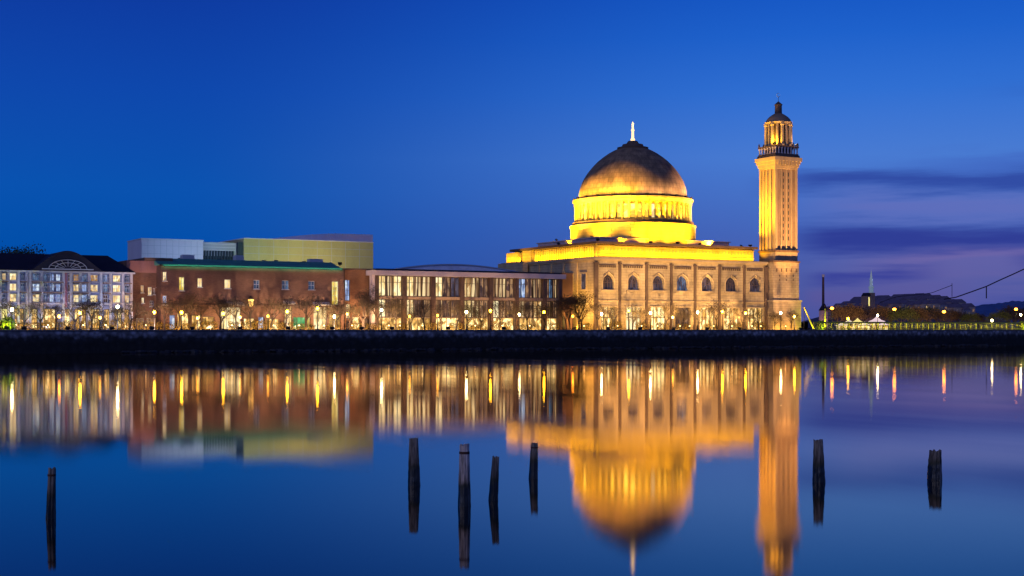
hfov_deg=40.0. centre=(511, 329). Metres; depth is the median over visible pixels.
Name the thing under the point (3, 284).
window
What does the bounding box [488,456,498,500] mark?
timber piling
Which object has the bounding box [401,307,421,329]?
promenade tree
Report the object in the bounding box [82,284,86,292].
window
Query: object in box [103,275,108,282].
window
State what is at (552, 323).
hedge
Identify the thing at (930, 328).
guard rail
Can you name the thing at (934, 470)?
timber piling
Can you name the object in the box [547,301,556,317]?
window
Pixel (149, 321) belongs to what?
window
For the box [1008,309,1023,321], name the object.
thicket tree
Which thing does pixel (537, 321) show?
shop window
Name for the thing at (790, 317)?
promenade tree
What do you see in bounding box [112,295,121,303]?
window
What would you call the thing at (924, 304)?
hillside house
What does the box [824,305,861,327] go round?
thicket tree
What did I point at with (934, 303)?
hillside house
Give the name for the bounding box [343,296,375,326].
promenade tree
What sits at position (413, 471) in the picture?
timber piling
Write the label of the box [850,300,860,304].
hillside house
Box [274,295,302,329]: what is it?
promenade tree
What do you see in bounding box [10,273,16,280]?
window
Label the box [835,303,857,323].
thicket tree
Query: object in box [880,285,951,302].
suspension cable
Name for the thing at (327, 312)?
promenade tree
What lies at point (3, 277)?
window
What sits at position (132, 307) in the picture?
promenade tree
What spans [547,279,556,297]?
window
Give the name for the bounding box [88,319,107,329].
hedge
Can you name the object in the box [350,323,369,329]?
hedge
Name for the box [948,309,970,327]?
thicket tree
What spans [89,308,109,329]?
promenade tree
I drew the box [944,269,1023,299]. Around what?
suspension cable
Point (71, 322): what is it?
hedge
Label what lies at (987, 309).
hill
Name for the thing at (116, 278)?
window
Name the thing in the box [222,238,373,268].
olive hall
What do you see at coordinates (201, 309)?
promenade tree
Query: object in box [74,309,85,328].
shop window
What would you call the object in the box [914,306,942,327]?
thicket tree
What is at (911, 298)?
hillside house
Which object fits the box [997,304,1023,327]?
thicket tree
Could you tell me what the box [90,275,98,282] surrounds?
window
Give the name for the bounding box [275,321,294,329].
hedge
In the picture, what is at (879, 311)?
thicket tree
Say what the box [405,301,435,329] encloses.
promenade tree
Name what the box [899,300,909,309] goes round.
hillside house
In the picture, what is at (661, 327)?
hedge
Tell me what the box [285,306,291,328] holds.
shop window
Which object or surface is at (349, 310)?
promenade tree
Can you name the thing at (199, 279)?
window
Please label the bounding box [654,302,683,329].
promenade tree
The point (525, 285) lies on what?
window
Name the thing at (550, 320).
shop window
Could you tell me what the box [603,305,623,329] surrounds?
promenade tree
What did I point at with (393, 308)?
promenade tree
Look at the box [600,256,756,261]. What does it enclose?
light strip
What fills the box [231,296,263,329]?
promenade tree
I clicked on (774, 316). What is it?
promenade tree
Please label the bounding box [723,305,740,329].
promenade tree
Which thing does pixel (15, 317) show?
shop window
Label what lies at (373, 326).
hedge
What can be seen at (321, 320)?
shop window
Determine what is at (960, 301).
hillside house
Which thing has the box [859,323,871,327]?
marquee
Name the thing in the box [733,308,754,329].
promenade tree
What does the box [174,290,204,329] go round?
promenade tree
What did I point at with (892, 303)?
hillside house
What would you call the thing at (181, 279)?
window
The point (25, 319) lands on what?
promenade tree
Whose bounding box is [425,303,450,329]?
promenade tree
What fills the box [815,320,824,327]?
bush
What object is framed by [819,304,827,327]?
peaked shed
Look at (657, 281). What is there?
arched window
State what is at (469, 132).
sky
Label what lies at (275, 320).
shop window
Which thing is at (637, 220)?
domed hall
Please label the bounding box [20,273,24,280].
window
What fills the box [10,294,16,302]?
window
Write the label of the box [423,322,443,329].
hedge
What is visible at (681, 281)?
arched window
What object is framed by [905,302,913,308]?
hillside house
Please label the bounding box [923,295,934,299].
hillside house
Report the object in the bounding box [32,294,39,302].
window
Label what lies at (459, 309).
promenade tree
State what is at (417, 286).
window
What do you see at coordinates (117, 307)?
street lamp
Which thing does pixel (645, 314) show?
promenade tree
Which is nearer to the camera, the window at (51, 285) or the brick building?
the window at (51, 285)
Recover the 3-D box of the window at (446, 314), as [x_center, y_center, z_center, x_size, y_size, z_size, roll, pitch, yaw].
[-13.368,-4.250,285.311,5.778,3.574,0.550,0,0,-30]
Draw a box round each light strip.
[177,266,334,269]
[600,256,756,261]
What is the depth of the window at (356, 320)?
277.46 m
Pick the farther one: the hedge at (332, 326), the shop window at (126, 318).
the hedge at (332, 326)
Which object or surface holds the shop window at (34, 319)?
in the apartment block at (61, 278)
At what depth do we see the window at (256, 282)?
265.21 m
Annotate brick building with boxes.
[154,255,344,329]
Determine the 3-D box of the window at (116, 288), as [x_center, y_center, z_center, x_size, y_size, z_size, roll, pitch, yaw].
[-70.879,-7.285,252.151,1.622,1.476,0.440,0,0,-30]
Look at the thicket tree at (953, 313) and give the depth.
478.25 m
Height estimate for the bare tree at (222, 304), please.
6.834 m
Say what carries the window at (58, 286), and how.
in the apartment block at (61, 278)
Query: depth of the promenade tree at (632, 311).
301.61 m
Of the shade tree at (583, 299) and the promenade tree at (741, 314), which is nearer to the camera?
the shade tree at (583, 299)
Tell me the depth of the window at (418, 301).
282.28 m
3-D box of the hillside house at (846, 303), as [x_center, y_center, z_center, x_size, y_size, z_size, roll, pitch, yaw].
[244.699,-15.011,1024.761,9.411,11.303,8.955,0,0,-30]
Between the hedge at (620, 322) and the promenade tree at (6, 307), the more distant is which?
the hedge at (620, 322)
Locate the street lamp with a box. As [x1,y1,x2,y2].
[116,304,118,329]
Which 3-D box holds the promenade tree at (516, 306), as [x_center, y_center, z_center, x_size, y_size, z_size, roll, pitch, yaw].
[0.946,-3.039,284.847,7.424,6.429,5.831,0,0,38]
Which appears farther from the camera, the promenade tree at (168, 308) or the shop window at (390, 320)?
the shop window at (390, 320)
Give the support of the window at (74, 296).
in the apartment block at (61, 278)
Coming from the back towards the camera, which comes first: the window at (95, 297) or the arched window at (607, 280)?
the arched window at (607, 280)
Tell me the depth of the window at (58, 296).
247.26 m
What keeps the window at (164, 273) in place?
in the brick building
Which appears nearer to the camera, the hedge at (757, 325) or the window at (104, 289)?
the window at (104, 289)
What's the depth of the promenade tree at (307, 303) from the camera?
265.49 m
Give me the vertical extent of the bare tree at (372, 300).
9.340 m
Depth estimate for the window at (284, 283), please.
268.01 m
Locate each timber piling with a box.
[46,467,55,518]
[408,438,419,485]
[458,444,470,506]
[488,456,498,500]
[529,442,537,478]
[812,439,825,482]
[927,449,941,479]
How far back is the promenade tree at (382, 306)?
273.72 m
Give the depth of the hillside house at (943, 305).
974.82 m
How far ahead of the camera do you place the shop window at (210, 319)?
260.72 m
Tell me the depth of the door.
301.92 m
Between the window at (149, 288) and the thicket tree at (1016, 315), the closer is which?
the window at (149, 288)
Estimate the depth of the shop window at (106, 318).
251.46 m
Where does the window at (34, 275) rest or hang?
in the apartment block at (61, 278)
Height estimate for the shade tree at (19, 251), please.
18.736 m
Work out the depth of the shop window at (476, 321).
288.73 m
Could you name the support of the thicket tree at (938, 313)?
on the ground
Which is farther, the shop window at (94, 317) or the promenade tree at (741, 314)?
the promenade tree at (741, 314)
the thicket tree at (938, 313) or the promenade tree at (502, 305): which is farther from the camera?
the thicket tree at (938, 313)
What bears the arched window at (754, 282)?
in the domed hall
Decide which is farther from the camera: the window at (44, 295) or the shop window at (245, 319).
the shop window at (245, 319)
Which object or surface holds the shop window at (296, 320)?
in the brick building
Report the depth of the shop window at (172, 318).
257.37 m
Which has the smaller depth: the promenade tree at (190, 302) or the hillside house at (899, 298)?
the promenade tree at (190, 302)
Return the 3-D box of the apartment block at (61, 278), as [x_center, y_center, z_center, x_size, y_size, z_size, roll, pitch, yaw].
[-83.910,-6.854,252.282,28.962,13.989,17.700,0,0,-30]
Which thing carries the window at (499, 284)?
in the glass pavilion
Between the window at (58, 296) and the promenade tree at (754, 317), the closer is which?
the window at (58, 296)
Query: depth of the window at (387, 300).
279.33 m
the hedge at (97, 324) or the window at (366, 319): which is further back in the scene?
the window at (366, 319)
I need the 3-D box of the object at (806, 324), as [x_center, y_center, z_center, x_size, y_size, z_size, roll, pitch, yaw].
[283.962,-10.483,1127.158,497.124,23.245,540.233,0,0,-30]
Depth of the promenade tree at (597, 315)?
297.99 m
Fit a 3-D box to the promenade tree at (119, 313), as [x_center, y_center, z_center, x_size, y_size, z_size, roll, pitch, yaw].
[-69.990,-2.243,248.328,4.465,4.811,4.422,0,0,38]
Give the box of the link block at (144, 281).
[119,258,172,329]
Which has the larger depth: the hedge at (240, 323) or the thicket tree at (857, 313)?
the thicket tree at (857, 313)
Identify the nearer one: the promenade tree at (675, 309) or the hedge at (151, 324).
the hedge at (151, 324)
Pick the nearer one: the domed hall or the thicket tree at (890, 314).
the domed hall
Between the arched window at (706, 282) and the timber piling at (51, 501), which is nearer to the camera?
the timber piling at (51, 501)
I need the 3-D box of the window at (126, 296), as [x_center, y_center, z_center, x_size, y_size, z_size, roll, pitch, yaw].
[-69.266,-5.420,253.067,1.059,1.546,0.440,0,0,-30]
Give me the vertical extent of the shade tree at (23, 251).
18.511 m
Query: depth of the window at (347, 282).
276.58 m
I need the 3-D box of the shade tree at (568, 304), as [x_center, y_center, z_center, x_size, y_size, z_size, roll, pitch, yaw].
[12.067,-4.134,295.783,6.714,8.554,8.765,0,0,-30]
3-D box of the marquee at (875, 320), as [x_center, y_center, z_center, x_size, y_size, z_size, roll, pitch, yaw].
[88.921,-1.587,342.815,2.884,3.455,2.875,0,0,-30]
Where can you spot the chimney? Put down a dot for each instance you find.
(823, 300)
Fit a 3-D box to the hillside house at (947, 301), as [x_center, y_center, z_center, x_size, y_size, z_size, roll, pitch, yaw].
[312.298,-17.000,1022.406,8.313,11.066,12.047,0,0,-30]
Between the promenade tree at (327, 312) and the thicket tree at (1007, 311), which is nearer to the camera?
the promenade tree at (327, 312)
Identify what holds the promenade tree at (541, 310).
on the ground
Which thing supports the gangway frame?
on the ground
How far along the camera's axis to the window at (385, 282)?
279.23 m
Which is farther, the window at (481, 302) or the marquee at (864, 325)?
the marquee at (864, 325)
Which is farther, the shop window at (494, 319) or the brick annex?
the shop window at (494, 319)
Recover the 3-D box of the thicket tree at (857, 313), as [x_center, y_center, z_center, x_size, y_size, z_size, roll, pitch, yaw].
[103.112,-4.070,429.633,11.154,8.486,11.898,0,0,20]
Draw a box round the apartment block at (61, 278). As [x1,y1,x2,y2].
[0,251,135,329]
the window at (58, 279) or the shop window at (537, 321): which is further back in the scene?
the shop window at (537, 321)
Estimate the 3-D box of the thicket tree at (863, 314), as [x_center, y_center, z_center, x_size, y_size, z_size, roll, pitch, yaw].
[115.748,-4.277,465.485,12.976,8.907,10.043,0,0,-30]
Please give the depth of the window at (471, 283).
288.80 m
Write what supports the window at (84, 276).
in the apartment block at (61, 278)
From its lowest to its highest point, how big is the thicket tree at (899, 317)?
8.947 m
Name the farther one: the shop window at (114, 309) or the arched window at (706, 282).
the arched window at (706, 282)
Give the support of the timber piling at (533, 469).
in the water
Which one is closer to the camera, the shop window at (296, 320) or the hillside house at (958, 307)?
the shop window at (296, 320)
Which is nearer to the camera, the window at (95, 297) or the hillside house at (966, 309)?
the window at (95, 297)
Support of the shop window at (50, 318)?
in the apartment block at (61, 278)
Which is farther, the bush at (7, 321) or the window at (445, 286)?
the window at (445, 286)
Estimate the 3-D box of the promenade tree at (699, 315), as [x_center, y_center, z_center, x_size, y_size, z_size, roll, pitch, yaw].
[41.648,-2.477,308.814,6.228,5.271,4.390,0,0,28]
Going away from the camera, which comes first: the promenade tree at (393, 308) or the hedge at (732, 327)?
the promenade tree at (393, 308)
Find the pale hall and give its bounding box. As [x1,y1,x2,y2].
[127,238,242,259]
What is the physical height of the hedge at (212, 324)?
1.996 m
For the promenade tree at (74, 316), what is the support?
on the ground
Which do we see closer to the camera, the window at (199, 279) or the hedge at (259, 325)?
the window at (199, 279)
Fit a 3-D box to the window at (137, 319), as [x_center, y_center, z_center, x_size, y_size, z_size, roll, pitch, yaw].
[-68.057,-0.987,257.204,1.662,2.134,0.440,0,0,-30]
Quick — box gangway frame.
[803,307,812,327]
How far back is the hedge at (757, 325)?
321.66 m
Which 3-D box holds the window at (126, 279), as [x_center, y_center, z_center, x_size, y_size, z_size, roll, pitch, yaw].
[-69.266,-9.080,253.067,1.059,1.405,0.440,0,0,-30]
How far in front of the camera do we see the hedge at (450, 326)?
283.50 m
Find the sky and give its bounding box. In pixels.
[0,0,1023,321]
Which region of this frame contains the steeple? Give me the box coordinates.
[868,271,874,319]
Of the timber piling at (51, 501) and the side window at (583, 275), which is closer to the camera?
the timber piling at (51, 501)
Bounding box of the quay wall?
[0,330,1023,353]
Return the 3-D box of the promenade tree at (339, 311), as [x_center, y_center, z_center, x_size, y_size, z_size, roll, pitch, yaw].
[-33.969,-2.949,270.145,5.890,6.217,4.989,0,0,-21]
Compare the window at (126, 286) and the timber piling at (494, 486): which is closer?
the timber piling at (494, 486)
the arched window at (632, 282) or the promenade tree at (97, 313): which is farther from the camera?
the arched window at (632, 282)
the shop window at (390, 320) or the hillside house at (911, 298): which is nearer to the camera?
the shop window at (390, 320)
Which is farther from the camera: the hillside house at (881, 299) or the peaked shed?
the hillside house at (881, 299)
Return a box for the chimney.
[822,274,824,303]
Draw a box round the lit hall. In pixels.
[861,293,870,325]
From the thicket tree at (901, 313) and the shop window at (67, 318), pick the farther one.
the thicket tree at (901, 313)
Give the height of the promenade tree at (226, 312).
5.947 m
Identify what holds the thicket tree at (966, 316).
on the ground
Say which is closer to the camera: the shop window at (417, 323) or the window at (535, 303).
the shop window at (417, 323)
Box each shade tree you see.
[0,241,43,253]
[2,245,45,253]
[553,291,586,329]
[563,291,598,329]
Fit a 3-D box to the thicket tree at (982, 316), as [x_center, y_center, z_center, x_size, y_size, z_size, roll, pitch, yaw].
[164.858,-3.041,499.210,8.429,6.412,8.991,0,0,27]
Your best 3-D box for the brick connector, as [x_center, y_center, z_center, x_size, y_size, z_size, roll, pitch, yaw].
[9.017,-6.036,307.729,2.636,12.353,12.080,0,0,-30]
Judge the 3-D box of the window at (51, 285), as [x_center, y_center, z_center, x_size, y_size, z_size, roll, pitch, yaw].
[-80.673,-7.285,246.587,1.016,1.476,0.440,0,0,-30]
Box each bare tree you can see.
[205,293,232,329]
[352,284,387,329]
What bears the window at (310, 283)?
in the brick building
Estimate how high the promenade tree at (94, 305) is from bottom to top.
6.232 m
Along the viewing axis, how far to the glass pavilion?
286.57 m
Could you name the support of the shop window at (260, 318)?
in the brick building
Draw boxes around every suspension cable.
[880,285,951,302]
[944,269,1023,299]
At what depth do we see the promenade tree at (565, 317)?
294.99 m
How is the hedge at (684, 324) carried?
on the ground
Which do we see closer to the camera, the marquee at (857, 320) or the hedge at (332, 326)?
the hedge at (332, 326)
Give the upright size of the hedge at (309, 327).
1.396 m
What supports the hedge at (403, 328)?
on the ground
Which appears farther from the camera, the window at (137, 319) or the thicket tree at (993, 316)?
the thicket tree at (993, 316)
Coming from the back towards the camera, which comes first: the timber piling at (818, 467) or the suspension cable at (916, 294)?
the suspension cable at (916, 294)
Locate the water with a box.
[0,346,1023,575]
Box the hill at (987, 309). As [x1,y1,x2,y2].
[975,301,1023,327]
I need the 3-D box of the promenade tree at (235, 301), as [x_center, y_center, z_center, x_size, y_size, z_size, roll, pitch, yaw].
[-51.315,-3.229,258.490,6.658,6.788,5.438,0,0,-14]
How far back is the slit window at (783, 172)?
326.89 m
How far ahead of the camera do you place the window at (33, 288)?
245.34 m
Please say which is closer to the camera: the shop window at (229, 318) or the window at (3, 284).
the window at (3, 284)
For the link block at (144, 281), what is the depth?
257.57 m
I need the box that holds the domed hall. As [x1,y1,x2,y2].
[498,122,768,329]
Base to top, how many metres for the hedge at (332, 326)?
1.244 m
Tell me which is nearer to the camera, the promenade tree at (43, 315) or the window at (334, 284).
the promenade tree at (43, 315)
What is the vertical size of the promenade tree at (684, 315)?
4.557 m
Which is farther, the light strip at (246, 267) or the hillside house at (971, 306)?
the hillside house at (971, 306)
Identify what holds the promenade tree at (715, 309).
on the ground
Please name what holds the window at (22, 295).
in the apartment block at (61, 278)
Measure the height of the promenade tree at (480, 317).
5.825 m
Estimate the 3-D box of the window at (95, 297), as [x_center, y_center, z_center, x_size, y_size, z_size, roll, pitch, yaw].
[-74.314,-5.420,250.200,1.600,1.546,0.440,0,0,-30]
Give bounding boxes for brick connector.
[561,273,572,329]
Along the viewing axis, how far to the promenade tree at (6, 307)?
236.83 m
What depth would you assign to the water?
42.33 m
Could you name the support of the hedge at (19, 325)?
on the ground
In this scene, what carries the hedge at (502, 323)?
on the ground
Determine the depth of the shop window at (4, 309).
242.78 m
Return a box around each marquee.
[850,318,862,327]
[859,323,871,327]
[868,316,884,327]
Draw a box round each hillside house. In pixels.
[839,301,852,306]
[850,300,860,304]
[876,298,887,301]
[881,300,901,310]
[891,297,905,299]
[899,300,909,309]
[902,296,916,300]
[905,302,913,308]
[910,301,922,312]
[920,300,929,308]
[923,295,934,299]
[927,300,940,312]
[935,299,950,302]
[940,301,947,311]
[947,304,963,312]
[952,299,966,303]
[961,303,974,313]
[961,306,970,313]
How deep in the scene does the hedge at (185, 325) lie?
256.24 m
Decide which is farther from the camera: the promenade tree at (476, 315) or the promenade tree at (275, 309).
the promenade tree at (476, 315)
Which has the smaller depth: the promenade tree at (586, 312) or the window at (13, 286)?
the window at (13, 286)
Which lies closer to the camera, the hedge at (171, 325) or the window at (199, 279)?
the hedge at (171, 325)
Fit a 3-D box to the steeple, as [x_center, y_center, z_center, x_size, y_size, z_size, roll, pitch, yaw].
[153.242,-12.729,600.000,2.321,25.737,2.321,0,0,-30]
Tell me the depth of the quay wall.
272.25 m
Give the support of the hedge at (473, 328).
on the ground
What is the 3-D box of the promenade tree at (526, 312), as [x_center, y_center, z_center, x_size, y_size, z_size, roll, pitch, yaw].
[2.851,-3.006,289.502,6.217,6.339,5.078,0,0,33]
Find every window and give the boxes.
[2,273,6,280]
[2,283,6,291]
[2,308,6,319]
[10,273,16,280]
[10,283,16,291]
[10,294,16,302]
[14,308,23,327]
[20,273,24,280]
[20,283,25,291]
[20,294,25,302]
[28,309,36,328]
[32,273,39,280]
[32,284,39,291]
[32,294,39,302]
[43,294,48,302]
[43,309,55,328]
[49,274,54,281]
[49,284,54,291]
[49,294,54,302]
[55,274,60,281]
[56,284,60,291]
[56,294,60,302]
[65,309,69,325]
[73,274,78,281]
[73,284,78,291]
[73,295,78,302]
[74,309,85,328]
[82,274,86,281]
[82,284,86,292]
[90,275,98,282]
[90,284,98,292]
[90,295,97,302]
[90,309,99,327]
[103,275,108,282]
[103,285,108,292]
[103,295,108,303]
[104,309,108,328]
[112,275,121,282]
[112,285,121,292]
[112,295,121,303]
[114,309,120,328]
[124,275,129,282]
[124,285,129,292]
[124,295,129,303]
[124,309,128,328]
[136,318,143,329]
[146,318,155,329]
[147,287,152,295]
[162,272,167,281]
[170,315,174,328]
[178,313,187,328]
[179,277,183,290]
[192,315,199,328]
[197,278,202,287]
[202,317,213,328]
[221,307,239,328]
[224,279,231,288]
[244,318,253,328]
[253,280,259,289]
[258,317,263,328]
[266,318,278,328]
[281,281,289,289]
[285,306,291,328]
[293,317,304,328]
[308,281,313,289]
[314,307,326,328]
[329,314,339,328]
[332,281,337,304]
[345,280,349,300]
[352,317,359,329]
[363,318,368,329]
[379,275,401,295]
[379,299,401,316]
[379,317,400,329]
[407,276,429,296]
[407,299,429,316]
[407,317,429,329]
[436,277,458,296]
[436,300,458,317]
[436,317,458,329]
[465,277,487,296]
[465,300,487,317]
[465,318,486,329]
[493,278,513,297]
[493,300,513,317]
[493,318,512,329]
[519,278,541,297]
[519,301,541,317]
[519,318,540,329]
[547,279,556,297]
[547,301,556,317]
[547,318,556,329]
[580,272,586,290]
[601,271,615,291]
[626,272,640,291]
[651,272,665,291]
[675,273,689,292]
[700,274,714,292]
[724,274,738,293]
[748,275,762,293]
[783,172,788,239]
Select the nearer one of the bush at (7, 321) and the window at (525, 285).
the bush at (7, 321)
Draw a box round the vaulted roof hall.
[273,234,372,241]
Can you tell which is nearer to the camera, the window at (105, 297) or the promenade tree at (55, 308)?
the promenade tree at (55, 308)
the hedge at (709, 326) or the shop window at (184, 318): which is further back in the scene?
the hedge at (709, 326)
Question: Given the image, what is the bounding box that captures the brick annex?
[343,268,372,329]
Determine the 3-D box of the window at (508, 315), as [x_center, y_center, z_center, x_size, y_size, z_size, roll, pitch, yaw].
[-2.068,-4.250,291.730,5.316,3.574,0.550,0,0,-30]
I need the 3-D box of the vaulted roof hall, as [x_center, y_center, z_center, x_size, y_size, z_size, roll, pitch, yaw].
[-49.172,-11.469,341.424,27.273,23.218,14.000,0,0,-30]
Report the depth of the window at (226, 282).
262.38 m
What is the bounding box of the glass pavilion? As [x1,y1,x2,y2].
[366,264,565,329]
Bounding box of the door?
[562,316,564,329]
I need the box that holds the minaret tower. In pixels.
[755,93,801,329]
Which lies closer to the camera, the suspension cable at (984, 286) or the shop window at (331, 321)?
the shop window at (331, 321)
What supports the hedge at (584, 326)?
on the ground
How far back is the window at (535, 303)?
295.29 m
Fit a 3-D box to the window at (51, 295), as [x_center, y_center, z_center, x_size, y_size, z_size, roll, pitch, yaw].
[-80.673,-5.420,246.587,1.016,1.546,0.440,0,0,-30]
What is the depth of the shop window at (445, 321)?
285.23 m
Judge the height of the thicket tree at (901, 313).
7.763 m
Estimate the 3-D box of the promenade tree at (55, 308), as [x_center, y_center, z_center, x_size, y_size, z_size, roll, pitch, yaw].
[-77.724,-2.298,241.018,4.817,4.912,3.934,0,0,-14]
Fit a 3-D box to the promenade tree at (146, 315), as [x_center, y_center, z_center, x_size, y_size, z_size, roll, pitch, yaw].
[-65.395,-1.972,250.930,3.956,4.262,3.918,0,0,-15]
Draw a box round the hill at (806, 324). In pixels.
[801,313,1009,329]
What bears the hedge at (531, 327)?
on the ground
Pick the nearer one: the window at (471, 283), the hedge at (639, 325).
the window at (471, 283)
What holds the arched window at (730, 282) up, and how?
in the domed hall
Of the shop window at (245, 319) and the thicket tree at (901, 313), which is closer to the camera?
the shop window at (245, 319)
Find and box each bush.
[0,317,15,329]
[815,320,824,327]
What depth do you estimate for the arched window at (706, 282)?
317.73 m
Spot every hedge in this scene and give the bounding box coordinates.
[17,321,43,329]
[39,321,64,329]
[63,320,85,329]
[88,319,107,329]
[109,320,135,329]
[136,321,161,329]
[161,323,177,329]
[179,323,199,329]
[201,321,217,329]
[227,321,249,329]
[249,319,270,329]
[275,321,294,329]
[295,323,315,329]
[326,324,340,329]
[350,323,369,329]
[369,323,389,329]
[397,323,412,329]
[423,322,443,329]
[448,322,463,329]
[468,324,485,329]
[492,321,511,329]
[517,324,536,329]
[547,322,561,329]
[577,322,590,329]
[608,321,621,329]
[634,322,647,329]
[655,322,669,329]
[676,323,688,329]
[704,324,715,329]
[726,322,741,329]
[750,322,765,329]
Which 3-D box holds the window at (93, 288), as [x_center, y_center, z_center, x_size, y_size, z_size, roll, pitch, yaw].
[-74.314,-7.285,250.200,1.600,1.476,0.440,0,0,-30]
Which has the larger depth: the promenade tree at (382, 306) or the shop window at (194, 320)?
the promenade tree at (382, 306)
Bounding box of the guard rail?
[812,322,1023,329]
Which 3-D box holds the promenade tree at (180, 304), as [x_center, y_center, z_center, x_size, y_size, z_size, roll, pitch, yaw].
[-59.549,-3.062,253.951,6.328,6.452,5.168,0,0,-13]
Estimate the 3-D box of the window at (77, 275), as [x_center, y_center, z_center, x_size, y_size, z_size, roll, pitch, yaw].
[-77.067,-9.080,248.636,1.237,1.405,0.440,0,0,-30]
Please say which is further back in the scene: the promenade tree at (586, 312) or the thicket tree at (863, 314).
the thicket tree at (863, 314)
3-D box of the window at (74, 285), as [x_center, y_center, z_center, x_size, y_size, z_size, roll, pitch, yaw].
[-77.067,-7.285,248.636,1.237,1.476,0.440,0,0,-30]
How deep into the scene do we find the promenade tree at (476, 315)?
280.26 m
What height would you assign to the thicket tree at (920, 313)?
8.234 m
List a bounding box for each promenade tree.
[0,297,21,325]
[16,303,37,325]
[26,299,53,329]
[46,302,72,329]
[61,301,94,329]
[77,295,109,329]
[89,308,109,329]
[103,303,127,329]
[119,299,147,329]
[135,308,156,329]
[149,297,181,329]
[165,297,198,329]
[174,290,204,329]
[184,302,211,329]
[205,299,243,329]
[215,296,250,329]
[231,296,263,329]
[261,296,294,329]
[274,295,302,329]
[295,293,326,329]
[311,300,337,329]
[327,301,348,329]
[337,302,363,329]
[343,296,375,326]
[361,296,388,329]
[381,295,413,329]
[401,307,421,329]
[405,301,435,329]
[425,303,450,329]
[444,298,478,329]
[458,304,480,329]
[470,303,498,329]
[488,298,509,329]
[504,299,529,329]
[514,301,536,329]
[533,300,560,329]
[551,300,573,329]
[561,301,594,329]
[588,302,610,329]
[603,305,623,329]
[622,305,644,329]
[635,306,655,329]
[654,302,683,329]
[675,310,691,329]
[689,307,710,328]
[703,299,732,329]
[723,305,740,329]
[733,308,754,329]
[745,308,766,329]
[768,311,783,329]
[787,311,797,329]
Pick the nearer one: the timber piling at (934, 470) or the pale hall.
the timber piling at (934, 470)
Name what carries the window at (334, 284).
in the brick building
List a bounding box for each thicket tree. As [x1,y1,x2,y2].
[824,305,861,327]
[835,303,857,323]
[838,303,865,321]
[846,305,879,321]
[865,304,896,323]
[883,305,903,327]
[887,307,920,327]
[897,305,925,327]
[902,305,933,327]
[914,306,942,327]
[925,308,953,327]
[932,309,961,325]
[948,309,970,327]
[959,310,982,327]
[965,312,987,327]
[985,310,1013,324]
[996,307,1018,321]
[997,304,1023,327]
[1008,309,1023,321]
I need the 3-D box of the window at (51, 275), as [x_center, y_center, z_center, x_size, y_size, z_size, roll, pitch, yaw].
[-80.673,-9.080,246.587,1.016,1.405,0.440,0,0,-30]
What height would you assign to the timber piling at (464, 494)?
2.627 m
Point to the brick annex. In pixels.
(356, 280)
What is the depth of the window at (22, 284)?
244.26 m
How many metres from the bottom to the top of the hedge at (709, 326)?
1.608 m
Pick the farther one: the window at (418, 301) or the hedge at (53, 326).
the window at (418, 301)

